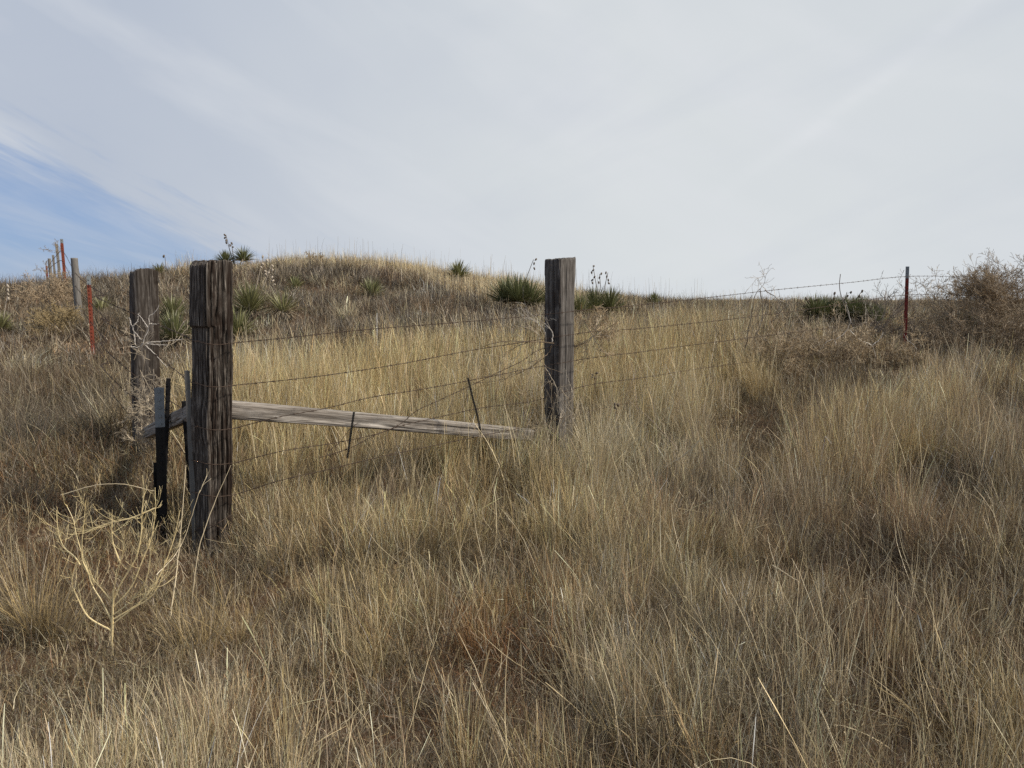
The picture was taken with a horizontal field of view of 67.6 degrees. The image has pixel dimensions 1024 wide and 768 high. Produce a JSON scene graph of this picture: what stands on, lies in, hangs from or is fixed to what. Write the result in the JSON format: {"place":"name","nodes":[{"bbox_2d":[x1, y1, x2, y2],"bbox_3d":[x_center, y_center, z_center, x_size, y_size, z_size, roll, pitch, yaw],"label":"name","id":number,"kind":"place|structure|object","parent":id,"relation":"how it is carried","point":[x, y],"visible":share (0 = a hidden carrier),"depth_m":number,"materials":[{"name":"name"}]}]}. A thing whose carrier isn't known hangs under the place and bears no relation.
{"place":"outdoors","nodes":[
{"label":"outdoors","id":0,"kind":"place"},
{"bbox_2d":[0,238,1023,767],"bbox_3d":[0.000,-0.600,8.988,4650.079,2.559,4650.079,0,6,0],"label":"ground","id":1,"kind":"structure","parent":0,"point":[286,581],"depth_m":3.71,"materials":[{"name":"beige plant"}]},
{"bbox_2d":[0,284,19,333],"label":"yucca","id":2,"kind":"object","parent":1,"relation":"on","point":[3,320],"visible":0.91,"depth_m":11.94,"materials":[{"name":"green plant"}]},
{"bbox_2d":[0,336,59,378],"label":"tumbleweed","id":3,"kind":"object","parent":1,"relation":"on","point":[23,364],"visible":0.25,"depth_m":9.32,"materials":[{"name":"beige plant"}]},
{"bbox_2d":[7,290,57,307],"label":"tumbleweed","id":4,"kind":"object","parent":1,"relation":"on","point":[29,300],"visible":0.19,"depth_m":14.86,"materials":[{"name":"beige plant"}]},
{"bbox_2d":[8,269,84,305],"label":"tumbleweed","id":5,"kind":"object","parent":1,"relation":"on","point":[57,289],"visible":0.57,"depth_m":15.17,"materials":[{"name":"brown plant"}]},
{"bbox_2d":[48,258,52,276],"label":"round wood post","id":6,"kind":"object","parent":1,"relation":"on","point":[49,264],"visible":0.4,"depth_m":28.65,"materials":[{"name":"grey wood"}]},
{"bbox_2d":[52,255,55,276],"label":"steel post","id":7,"kind":"object","parent":1,"relation":"on","point":[53,262],"visible":0.38,"depth_m":25.22,"materials":[{"name":"metal"}]},
{"bbox_2d":[23,298,87,338],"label":"tumbleweed","id":8,"kind":"object","parent":1,"relation":"on","point":[53,317],"visible":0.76,"depth_m":12.05,"materials":[{"name":"beige plant"}]},
{"bbox_2d":[55,244,60,274],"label":"steel post","id":9,"kind":"object","parent":1,"relation":"on","point":[58,263],"visible":0.48,"depth_m":21.75,"materials":[{"name":"metal"}]},
{"bbox_2d":[60,239,65,282],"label":"steel post","id":10,"kind":"object","parent":1,"relation":"on","point":[62,255],"visible":0.56,"depth_m":18.28,"materials":[{"name":"metal"}]},
{"bbox_2d":[0,513,127,659],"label":"grass tuft","id":11,"kind":"object","parent":1,"relation":"on","point":[30,613],"visible":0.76,"depth_m":3.64,"materials":[{"name":"beige plant"}]},
{"bbox_2d":[39,279,94,305],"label":"tumbleweed","id":12,"kind":"object","parent":1,"relation":"on","point":[70,295],"visible":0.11,"depth_m":15.67,"materials":[{"name":"brown plant"}]},
{"bbox_2d":[71,258,82,313],"bbox_3d":[-7.898,-1.529,13.916,0.153,1.516,0.128,0,6,0],"label":"round wood post","id":13,"kind":"object","parent":1,"relation":"on","point":[75,279],"visible":0.58,"depth_m":13.84,"materials":[{"name":"grey wood"}]},
{"bbox_2d":[63,275,181,408],"bbox_3d":[-6.480,-1.205,11.422,0.362,1.433,16.347,-4,7,-32],"label":"barbed wire","id":14,"kind":"object","parent":13,"relation":"attached to","point":[106,341],"visible":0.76,"depth_m":6.52,"materials":[{"name":"grey metal"}]},
{"bbox_2d":[116,378,165,422],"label":"tumbleweed","id":15,"kind":"object","parent":14,"relation":"attached to","point":[133,412],"visible":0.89,"depth_m":5.78,"materials":[{"name":"beige plant"}]},
{"bbox_2d":[86,276,94,356],"bbox_3d":[-5.762,-0.743,10.481,0.045,1.461,0.044,3,7,25],"label":"steel post","id":16,"kind":"object","parent":1,"relation":"on","point":[90,308],"visible":0.63,"depth_m":10.45,"materials":[{"name":"metal"}]},
{"bbox_2d":[48,260,184,379],"bbox_3d":[-11.039,-2.379,18.610,0.350,1.693,33.523,-4,7,-32],"label":"barbed wire","id":17,"kind":"object","parent":16,"relation":"attached to","point":[106,320],"visible":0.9,"depth_m":6.19,"materials":[{"name":"grey metal"}]},
{"bbox_2d":[32,260,48,273],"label":"tumbleweed","id":18,"kind":"object","parent":17,"relation":"on","point":[43,268],"visible":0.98,"depth_m":26.81,"materials":[{"name":"brown plant"}]},
{"bbox_2d":[109,305,191,402],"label":"tumbleweed","id":19,"kind":"object","parent":17,"relation":"attached to","point":[142,345],"visible":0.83,"depth_m":5.72,"materials":[{"name":"beige plant"}]},
{"bbox_2d":[47,251,188,337],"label":"barbed wire","id":20,"kind":"object","parent":16,"relation":"attached to","point":[96,295],"visible":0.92,"depth_m":6.10,"materials":[{"name":"grey metal"}]},
{"bbox_2d":[42,239,60,252],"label":"tumbleweed","id":21,"kind":"object","parent":20,"relation":"on","point":[53,244],"visible":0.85,"depth_m":20.79,"materials":[{"name":"brown plant"}]},
{"bbox_2d":[189,275,1020,344],"bbox_3d":[4.230,-1.014,8.907,15.111,0.619,0.397,-4,8,-35],"label":"barbed wire","id":22,"kind":"object","parent":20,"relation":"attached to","point":[537,315],"visible":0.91,"depth_m":5.76,"materials":[{"name":"grey metal"}]},
{"bbox_2d":[84,329,187,459],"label":"barbed wire","id":23,"kind":"object","parent":16,"relation":"attached to","point":[128,391],"visible":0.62,"depth_m":6.22,"materials":[{"name":"grey metal"}]},
{"bbox_2d":[84,295,113,315],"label":"yucca","id":24,"kind":"object","parent":1,"relation":"on","point":[99,303],"visible":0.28,"depth_m":14.36,"materials":[{"name":"green plant"}]},
{"bbox_2d":[61,483,152,494],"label":"dry stem","id":25,"kind":"object","parent":1,"relation":"on","point":[102,484],"visible":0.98,"depth_m":3.98,"materials":[{"name":"beige plant"}]},
{"bbox_2d":[35,466,192,654],"bbox_3d":[-1.772,0.810,3.450,0.632,0.922,0.277,0,6,0],"label":"branching weed","id":26,"kind":"object","parent":1,"relation":"on","point":[85,567],"visible":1,"depth_m":3.45,"materials":[{"name":"beige plant"}]},
{"bbox_2d":[56,357,179,438],"bbox_3d":[-3.276,0.212,6.457,0.900,0.939,1.192,4,8,33],"label":"grass tuft","id":27,"kind":"object","parent":1,"relation":"on","point":[106,406],"visible":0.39,"depth_m":6.39,"materials":[{"name":"beige plant"}]},
{"bbox_2d":[129,268,159,453],"bbox_3d":[-2.910,-0.062,6.080,0.247,1.698,0.180,-5,8,-41],"label":"timber post","id":28,"kind":"object","parent":1,"relation":"on","point":[143,293],"visible":0.56,"depth_m":5.99,"materials":[{"name":"brown wood"}]},
{"bbox_2d":[97,360,189,491],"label":"barbed wire","id":29,"kind":"object","parent":28,"relation":"attached to","point":[135,421],"visible":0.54,"depth_m":6.07,"materials":[{"name":"grey metal"}]},
{"bbox_2d":[150,262,168,273],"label":"yucca","id":30,"kind":"object","parent":1,"relation":"on","point":[161,268],"visible":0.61,"depth_m":18.35,"materials":[{"name":"green plant"}]},
{"bbox_2d":[153,387,167,540],"bbox_3d":[-2.224,0.657,4.845,0.094,1.277,0.054,-3,7,-25],"label":"steel post","id":31,"kind":"object","parent":1,"relation":"on","point":[159,472],"visible":0.79,"depth_m":4.83,"materials":[{"name":"black metal"}]},
{"bbox_2d":[165,378,170,479],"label":"steel post","id":32,"kind":"object","parent":1,"relation":"on","point":[167,398],"visible":0.38,"depth_m":5.19,"materials":[{"name":"black metal"}]},
{"bbox_2d":[159,255,188,321],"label":"yucca","id":33,"kind":"object","parent":1,"relation":"on","point":[171,305],"visible":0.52,"depth_m":12.29,"materials":[{"name":"green plant"}]},
{"bbox_2d":[159,309,191,348],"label":"yucca","id":34,"kind":"object","parent":1,"relation":"on","point":[174,321],"visible":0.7,"depth_m":10.69,"materials":[{"name":"green plant"}]},
{"bbox_2d":[169,467,185,619],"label":"dry stem","id":35,"kind":"object","parent":1,"relation":"on","point":[179,549],"visible":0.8,"depth_m":3.95,"materials":[{"name":"beige plant"}]},
{"bbox_2d":[156,469,209,582],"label":"dry stem","id":36,"kind":"object","parent":1,"relation":"on","point":[184,537],"visible":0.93,"depth_m":3.53,"materials":[{"name":"beige plant"}]},
{"bbox_2d":[182,400,190,511],"bbox_3d":[-2.133,0.680,5.066,0.053,1.148,0.044,-3,7,-23],"label":"steel post","id":37,"kind":"object","parent":1,"relation":"on","point":[185,439],"visible":0.36,"depth_m":5.02,"materials":[{"name":"black metal"}]},
{"bbox_2d":[142,406,186,438],"bbox_3d":[-2.400,0.273,5.367,0.093,0.108,1.198,-5,-6,-40],"label":"brace rail","id":38,"kind":"object","parent":37,"relation":"attached to","point":[176,418],"visible":0.51,"depth_m":5.20,"materials":[{"name":"grey wood"}]},
{"bbox_2d":[114,415,155,449],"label":"tumbleweed","id":39,"kind":"object","parent":38,"relation":"attached to","point":[142,434],"visible":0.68,"depth_m":5.74,"materials":[{"name":"grey plant"}]},
{"bbox_2d":[71,634,326,766],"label":"grass tuft","id":40,"kind":"object","parent":1,"relation":"on","point":[256,729],"visible":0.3,"depth_m":2.67,"materials":[{"name":"beige plant"}]},
{"bbox_2d":[189,259,232,557],"bbox_3d":[-1.857,0.272,4.749,0.228,2.065,0.240,3,7,25],"label":"timber post","id":41,"kind":"object","parent":1,"relation":"on","point":[210,302],"visible":0.84,"depth_m":4.67,"materials":[{"name":"brown wood"}]},
{"bbox_2d":[184,370,195,553],"bbox_3d":[-1.975,0.636,4.728,0.030,1.446,0.035,-3,7,-23],"label":"steel post","id":42,"kind":"object","parent":41,"relation":"attached to","point":[188,416],"visible":0.64,"depth_m":4.69,"materials":[{"name":"grey metal"}]},
{"bbox_2d":[189,377,789,497],"bbox_3d":[0.635,0.319,6.420,6.292,0.412,0.330,-4,8,-34],"label":"barbed wire","id":43,"kind":"object","parent":42,"relation":"attached to","point":[402,452],"visible":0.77,"depth_m":5.26,"materials":[{"name":"grey metal"}]},
{"bbox_2d":[188,340,903,464],"bbox_3d":[1.601,-0.017,7.113,8.691,0.500,0.379,-4,8,-35],"label":"barbed wire","id":44,"kind":"object","parent":42,"relation":"attached to","point":[275,452],"visible":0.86,"depth_m":5.60,"materials":[{"name":"grey metal"}]},
{"bbox_2d":[192,318,906,430],"bbox_3d":[1.592,-0.268,7.084,8.659,0.576,0.363,-4,8,-35],"label":"barbed wire","id":45,"kind":"object","parent":42,"relation":"attached to","point":[509,372],"visible":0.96,"depth_m":5.68,"materials":[{"name":"grey metal"}]},
{"bbox_2d":[320,345,557,457],"bbox_3d":[-0.466,0.082,5.508,1.958,0.668,0.132,-4,8,-35],"label":"barbed wire","id":46,"kind":"object","parent":45,"relation":"hanging from","point":[436,401],"visible":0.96,"depth_m":5.39,"materials":[{"name":"grey metal"}]},
{"bbox_2d":[346,412,354,457],"bbox_3d":[-1.062,0.336,5.039,0.068,0.307,0.017,-4,8,-35],"label":"wire stay","id":47,"kind":"object","parent":46,"relation":"attached to","point":[350,435],"visible":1,"depth_m":5.03,"materials":[{"name":"black paint"}]},
{"bbox_2d":[467,378,481,433],"bbox_3d":[-0.273,0.162,5.572,0.125,0.426,0.017,-4,8,-35],"label":"wire stay","id":48,"kind":"object","parent":46,"relation":"attached to","point":[477,416],"visible":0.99,"depth_m":5.57,"materials":[{"name":"black paint"}]},
{"bbox_2d":[456,289,577,413],"bbox_3d":[0.045,-0.262,5.899,0.986,0.994,0.399,0,6,0],"label":"tumbleweed","id":49,"kind":"object","parent":45,"relation":"attached to","point":[539,359],"visible":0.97,"depth_m":5.92,"materials":[{"name":"beige plant"}]},
{"bbox_2d":[190,294,1021,387],"bbox_3d":[4.251,-0.758,8.948,15.183,0.618,0.400,-4,8,-35],"label":"barbed wire","id":50,"kind":"object","parent":42,"relation":"attached to","point":[597,331],"visible":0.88,"depth_m":5.72,"materials":[{"name":"grey metal"}]},
{"bbox_2d":[574,304,621,365],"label":"tumbleweed","id":51,"kind":"object","parent":50,"relation":"attached to","point":[605,334],"visible":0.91,"depth_m":6.34,"materials":[{"name":"beige plant"}]},
{"bbox_2d":[195,515,232,531],"bbox_3d":[-1.870,0.882,4.702,0.264,0.136,0.171,0,6,0],"label":"wire loop","id":52,"kind":"object","parent":41,"relation":"attached to","point":[217,523],"visible":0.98,"depth_m":4.65,"materials":[{"name":"grey metal"}]},
{"bbox_2d":[232,400,533,440],"bbox_3d":[-0.829,0.286,5.499,2.347,0.121,0.106,7,1,-33],"label":"brace rail","id":53,"kind":"object","parent":41,"relation":"attached to","point":[250,411],"visible":0.91,"depth_m":5.31,"materials":[{"name":"grey wood"}]},
{"bbox_2d":[191,466,230,604],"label":"dry stem","id":54,"kind":"object","parent":1,"relation":"on","point":[202,536],"visible":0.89,"depth_m":4.12,"materials":[{"name":"beige plant"}]},
{"bbox_2d":[125,547,309,666],"bbox_3d":[-1.353,1.093,3.583,0.887,0.740,0.747,-4,8,-35],"label":"grass tuft","id":55,"kind":"object","parent":1,"relation":"on","point":[205,633],"visible":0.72,"depth_m":3.53,"materials":[{"name":"beige plant"}]},
{"bbox_2d":[212,234,257,266],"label":"yucca","id":56,"kind":"object","parent":1,"relation":"on","point":[242,254],"visible":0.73,"depth_m":18.87,"materials":[{"name":"green plant"}]},
{"bbox_2d":[233,305,267,341],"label":"yucca","id":57,"kind":"object","parent":1,"relation":"on","point":[238,323],"visible":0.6,"depth_m":10.50,"materials":[{"name":"green plant"}]},
{"bbox_2d":[232,255,275,316],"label":"yucca","id":58,"kind":"object","parent":1,"relation":"on","point":[249,301],"visible":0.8,"depth_m":12.04,"materials":[{"name":"green plant"}]},
{"bbox_2d":[256,285,307,321],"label":"yucca","id":59,"kind":"object","parent":1,"relation":"on","point":[283,308],"visible":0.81,"depth_m":11.88,"materials":[{"name":"green plant"}]},
{"bbox_2d":[242,506,335,573],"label":"grass tuft","id":60,"kind":"object","parent":1,"relation":"on","point":[294,541],"visible":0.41,"depth_m":4.60,"materials":[{"name":"beige plant"}]},
{"bbox_2d":[283,273,305,289],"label":"yucca","id":61,"kind":"object","parent":1,"relation":"on","point":[296,282],"visible":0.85,"depth_m":15.42,"materials":[{"name":"green plant"}]},
{"bbox_2d":[301,251,327,265],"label":"tumbleweed","id":62,"kind":"object","parent":1,"relation":"on","point":[316,258],"visible":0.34,"depth_m":17.95,"materials":[{"name":"beige plant"}]},
{"bbox_2d":[321,295,358,322],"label":"grass tuft","id":63,"kind":"object","parent":1,"relation":"on","point":[343,310],"visible":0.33,"depth_m":11.73,"materials":[{"name":"beige plant"}]},
{"bbox_2d":[354,277,386,299],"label":"yucca","id":64,"kind":"object","parent":1,"relation":"on","point":[370,285],"visible":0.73,"depth_m":14.82,"materials":[{"name":"green plant"}]},
{"bbox_2d":[445,259,472,279],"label":"yucca","id":65,"kind":"object","parent":1,"relation":"on","point":[458,270],"visible":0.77,"depth_m":17.54,"materials":[{"name":"green plant"}]},
{"bbox_2d":[472,682,510,760],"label":"dry stem","id":66,"kind":"object","parent":1,"relation":"on","point":[487,711],"visible":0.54,"depth_m":2.73,"materials":[{"name":"beige plant"}]},
{"bbox_2d":[478,258,544,314],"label":"yucca","id":67,"kind":"object","parent":1,"relation":"on","point":[515,292],"visible":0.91,"depth_m":13.00,"materials":[{"name":"green plant"}]},
{"bbox_2d":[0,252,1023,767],"bbox_3d":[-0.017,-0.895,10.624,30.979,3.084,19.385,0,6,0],"label":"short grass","id":68,"kind":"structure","parent":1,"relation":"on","point":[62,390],"depth_m":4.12,"materials":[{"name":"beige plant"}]},
{"bbox_2d":[495,379,595,457],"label":"dead weed","id":69,"kind":"object","parent":1,"relation":"on","point":[570,412],"visible":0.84,"depth_m":6.01,"materials":[{"name":"beige plant"}]},
{"bbox_2d":[522,406,594,487],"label":"grass tuft","id":70,"kind":"object","parent":1,"relation":"on","point":[546,469],"visible":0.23,"depth_m":5.73,"materials":[{"name":"beige plant"}]},
{"bbox_2d":[544,257,575,458],"bbox_3d":[0.388,-0.097,6.278,0.200,1.873,0.186,-6,9,-44],"label":"timber post","id":71,"kind":"object","parent":1,"relation":"on","point":[560,273],"visible":0.69,"depth_m":6.18,"materials":[{"name":"grey wood"}]},
{"bbox_2d":[574,291,597,316],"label":"yucca","id":72,"kind":"object","parent":1,"relation":"on","point":[582,302],"visible":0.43,"depth_m":12.86,"materials":[{"name":"green plant"}]},
{"bbox_2d":[516,590,688,731],"bbox_3d":[0.289,1.146,2.960,0.745,0.670,0.690,0,6,0],"label":"grass tuft","id":73,"kind":"object","parent":1,"relation":"on","point":[584,689],"visible":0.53,"depth_m":2.99,"materials":[{"name":"beige plant"}]},
{"bbox_2d":[577,265,630,314],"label":"yucca","id":74,"kind":"object","parent":1,"relation":"on","point":[607,302],"visible":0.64,"depth_m":13.27,"materials":[{"name":"green plant"}]},
{"bbox_2d":[544,379,679,484],"bbox_3d":[0.675,0.480,5.608,1.123,1.278,1.275,0,6,0],"label":"grass tuft","id":75,"kind":"object","parent":1,"relation":"on","point":[599,446],"visible":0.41,"depth_m":5.60,"materials":[{"name":"beige plant"}]},
{"bbox_2d":[614,403,619,445],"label":"dried flower","id":76,"kind":"object","parent":1,"relation":"on","point":[617,404],"visible":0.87,"depth_m":5.96,"materials":[{"name":"brown plant"}]},
{"bbox_2d":[642,292,661,305],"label":"yucca","id":77,"kind":"object","parent":1,"relation":"on","point":[654,296],"visible":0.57,"depth_m":16.82,"materials":[{"name":"green plant"}]},
{"bbox_2d":[628,400,675,446],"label":"dry stem","id":78,"kind":"object","parent":1,"relation":"on","point":[654,423],"visible":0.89,"depth_m":5.74,"materials":[{"name":"beige plant"}]},
{"bbox_2d":[642,351,748,449],"bbox_3d":[1.450,0.349,6.439,1.088,1.321,1.369,0,6,0],"label":"grass tuft","id":79,"kind":"object","parent":1,"relation":"on","point":[696,416],"visible":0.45,"depth_m":6.36,"materials":[{"name":"beige plant"}]},
{"bbox_2d":[717,413,768,445],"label":"tumbleweed","id":80,"kind":"object","parent":1,"relation":"on","point":[760,433],"visible":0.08,"depth_m":6.56,"materials":[{"name":"brown plant"}]},
{"bbox_2d":[702,310,806,403],"bbox_3d":[2.346,-0.212,7.596,1.341,1.040,1.155,-3,7,-29],"label":"grass tuft","id":81,"kind":"object","parent":1,"relation":"on","point":[754,380],"visible":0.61,"depth_m":7.62,"materials":[{"name":"beige plant"}]},
{"bbox_2d":[711,268,797,361],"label":"dead weed","id":82,"kind":"object","parent":1,"relation":"on","point":[751,314],"visible":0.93,"depth_m":8.06,"materials":[{"name":"brown plant"}]},
{"bbox_2d":[739,309,831,379],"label":"tumbleweed","id":83,"kind":"object","parent":1,"relation":"on","point":[785,346],"visible":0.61,"depth_m":8.49,"materials":[{"name":"brown plant"}]},
{"bbox_2d":[772,565,799,582],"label":"dry stem","id":84,"kind":"object","parent":1,"relation":"on","point":[784,572],"visible":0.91,"depth_m":3.68,"materials":[{"name":"beige plant"}]},
{"bbox_2d":[768,298,880,360],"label":"dead shrub","id":85,"kind":"object","parent":1,"relation":"on","point":[823,327],"visible":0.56,"depth_m":8.96,"materials":[{"name":"brown plant"}]},
{"bbox_2d":[773,299,897,374],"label":"tumbleweed","id":86,"kind":"object","parent":1,"relation":"on","point":[848,338],"visible":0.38,"depth_m":8.85,"materials":[{"name":"brown plant"}]},
{"bbox_2d":[839,274,853,330],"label":"dead stalk","id":87,"kind":"object","parent":1,"relation":"on","point":[843,302],"visible":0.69,"depth_m":10.41,"materials":[{"name":"grey plant"}]},
{"bbox_2d":[800,290,898,328],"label":"yucca","id":88,"kind":"object","parent":1,"relation":"on","point":[827,310],"visible":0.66,"depth_m":11.28,"materials":[{"name":"green plant"}]},
{"bbox_2d":[822,302,916,366],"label":"dead branch","id":89,"kind":"object","parent":1,"relation":"on","point":[866,342],"visible":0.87,"depth_m":8.85,"materials":[{"name":"brown wood"}]},
{"bbox_2d":[837,316,932,370],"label":"tumbleweed","id":90,"kind":"object","parent":1,"relation":"on","point":[907,353],"visible":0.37,"depth_m":9.04,"materials":[{"name":"brown plant"}]},
{"bbox_2d":[848,277,932,345],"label":"dead shrub","id":91,"kind":"object","parent":1,"relation":"on","point":[891,316],"visible":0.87,"depth_m":10.13,"materials":[{"name":"brown plant"}]},
{"bbox_2d":[903,266,908,343],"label":"steel post","id":92,"kind":"object","parent":1,"relation":"on","point":[906,297],"visible":0.69,"depth_m":9.83,"materials":[{"name":"red metal"}]},
{"bbox_2d":[833,627,1023,753],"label":"grass tuft","id":93,"kind":"object","parent":1,"relation":"on","point":[997,690],"visible":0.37,"depth_m":2.70,"materials":[{"name":"beige plant"}]},
{"bbox_2d":[896,312,992,358],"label":"tumbleweed","id":94,"kind":"object","parent":1,"relation":"on","point":[935,332],"visible":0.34,"depth_m":9.82,"materials":[{"name":"brown plant"}]},
{"bbox_2d":[882,263,1023,361],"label":"tumbleweed","id":95,"kind":"object","parent":1,"relation":"on","point":[954,318],"visible":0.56,"depth_m":10.20,"materials":[{"name":"brown plant"}]},
{"bbox_2d":[925,247,1023,342],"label":"tumbleweed","id":96,"kind":"object","parent":95,"relation":"on","point":[1017,302],"visible":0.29,"depth_m":10.62,"materials":[{"name":"brown plant"}]},
{"bbox_2d":[948,256,1023,309],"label":"dead shrub","id":97,"kind":"object","parent":95,"relation":"on","point":[979,285],"visible":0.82,"depth_m":10.15,"materials":[{"name":"brown plant"}]},
{"bbox_2d":[888,567,1023,626],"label":"grass tuft","id":98,"kind":"object","parent":1,"relation":"on","point":[977,597],"visible":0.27,"depth_m":3.60,"materials":[{"name":"beige plant"}]},
{"bbox_2d":[931,292,980,339],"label":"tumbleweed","id":99,"kind":"object","parent":1,"relation":"on","point":[957,317],"visible":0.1,"depth_m":11.17,"materials":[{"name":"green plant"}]},
{"bbox_2d":[945,306,1023,369],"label":"tumbleweed","id":100,"kind":"object","parent":1,"relation":"on","point":[995,336],"visible":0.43,"depth_m":9.86,"materials":[{"name":"brown plant"}]},
{"bbox_2d":[972,301,1023,361],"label":"tumbleweed","id":101,"kind":"object","parent":1,"relation":"on","point":[1009,305],"visible":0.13,"depth_m":10.15,"materials":[{"name":"brown plant"}]},
{"bbox_2d":[0,0,1023,299],"label":"sky","id":102,"kind":"structure","parent":0,"point":[682,145],"materials":[{"name":"white"}]}
]}

